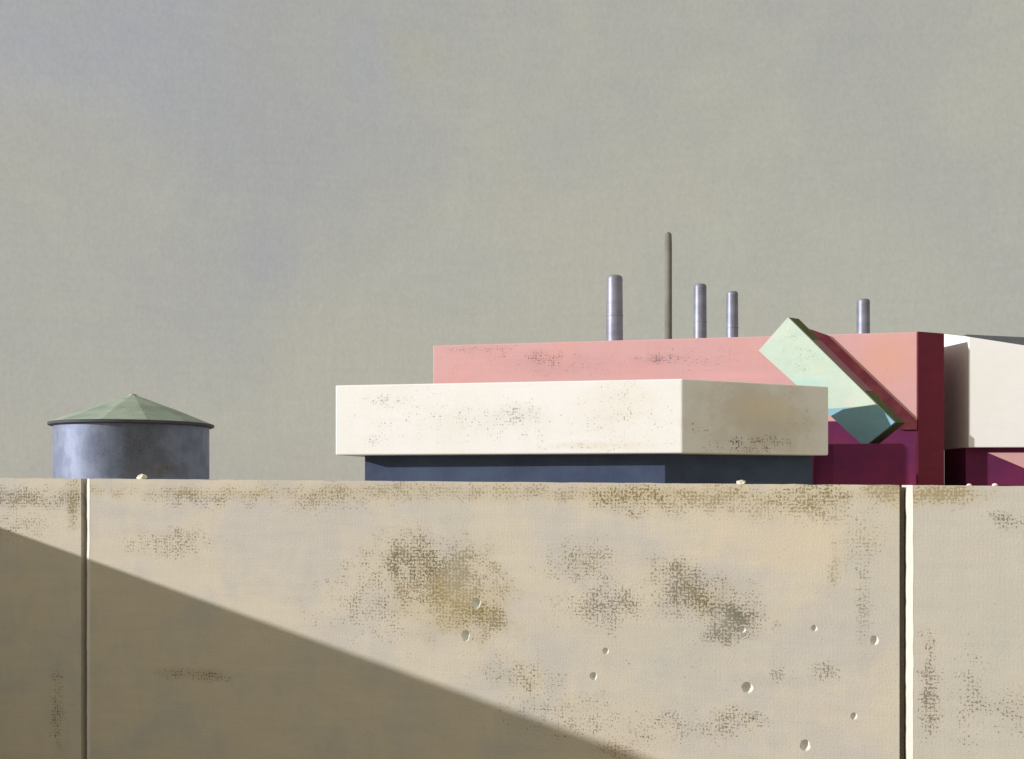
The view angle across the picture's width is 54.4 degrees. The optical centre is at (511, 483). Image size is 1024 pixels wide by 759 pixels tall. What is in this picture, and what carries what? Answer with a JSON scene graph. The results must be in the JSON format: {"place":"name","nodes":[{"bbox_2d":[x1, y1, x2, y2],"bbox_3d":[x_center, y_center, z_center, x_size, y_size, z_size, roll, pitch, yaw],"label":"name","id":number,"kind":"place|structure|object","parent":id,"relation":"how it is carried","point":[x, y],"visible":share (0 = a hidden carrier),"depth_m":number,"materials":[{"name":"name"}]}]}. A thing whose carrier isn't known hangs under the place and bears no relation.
{"place":"outdoors","nodes":[
{"label":"outdoors","id":0,"kind":"place"},
{"bbox_2d":[0,0,1023,480],"label":"sky","id":1,"kind":"structure","parent":0,"point":[229,215],"materials":[{"name":"grey"}]},
{"bbox_2d":[336,379,827,484],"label":"white building","id":2,"kind":"structure","parent":0,"point":[689,431],"depth_m":37.47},
{"bbox_2d":[944,334,1023,485],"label":"corner building","id":3,"kind":"structure","parent":0,"point":[983,410],"depth_m":51.61,"materials":[{"name":"stone"}]},
{"label":"ground","id":4,"kind":"structure","parent":0,"visible":0},
{"bbox_2d":[47,394,213,478],"bbox_3d":[-11.418,-0.343,30.000,4.702,4.686,4.702,0,0,0],"label":"storage tank","id":5,"kind":"object","parent":4,"relation":"on","point":[132,436],"visible":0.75,"depth_m":28.18,"materials":[{"name":"grey metal"}]},
{"bbox_2d":[0,478,1023,758],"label":"concrete wall","id":6,"kind":"structure","parent":4,"relation":"on","point":[318,620],"depth_m":5.44,"materials":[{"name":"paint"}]},
{"bbox_2d":[136,474,146,478],"bbox_3d":[-2.258,-0.040,6.073,0.048,0.035,0.060,0,0,-36],"label":"plaster chip","id":7,"kind":"object","parent":6,"relation":"on","point":[142,476],"visible":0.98,"depth_m":6.06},
{"bbox_2d":[736,480,745,483],"bbox_3d":[1.185,-0.007,5.151,0.046,0.023,0.037,0,0,16],"label":"plaster chip","id":8,"kind":"object","parent":6,"relation":"on","point":[741,482],"visible":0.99,"depth_m":5.14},
{"bbox_2d":[433,329,943,486],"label":"pink building","id":9,"kind":"structure","parent":4,"relation":"on","point":[901,375],"depth_m":51.27,"materials":[{"name":"paint"}]},
{"bbox_2d":[606,275,622,340],"bbox_3d":[6.181,-5.255,60.000,1.177,14.510,1.177,0,0,0],"label":"smokestack","id":10,"kind":"object","parent":9,"relation":"on","point":[614,313],"visible":0.35,"depth_m":59.58,"materials":[{"name":"silver metal"}]},
{"bbox_2d":[665,232,671,338],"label":"mast","id":11,"kind":"object","parent":9,"relation":"on","point":[668,285],"visible":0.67,"depth_m":65.79,"materials":[{"name":"metal"}]},
{"bbox_2d":[693,283,706,337],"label":"smokestack","id":12,"kind":"object","parent":9,"relation":"on","point":[700,317],"visible":0.34,"depth_m":71.61,"materials":[{"name":"silver metal"}]},
{"bbox_2d":[726,291,738,336],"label":"smokestack","id":13,"kind":"object","parent":9,"relation":"on","point":[732,327],"visible":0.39,"depth_m":75.62,"materials":[{"name":"silver metal"}]},
{"bbox_2d":[759,317,904,443],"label":"leaning slab","id":14,"kind":"structure","parent":9,"relation":"on","point":[796,351],"depth_m":41.63,"materials":[{"name":"green paint"}]},
{"bbox_2d":[856,299,869,333],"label":"smokestack","id":15,"kind":"object","parent":9,"relation":"on","point":[863,318],"visible":0.18,"depth_m":79.57,"materials":[{"name":"silver metal"}]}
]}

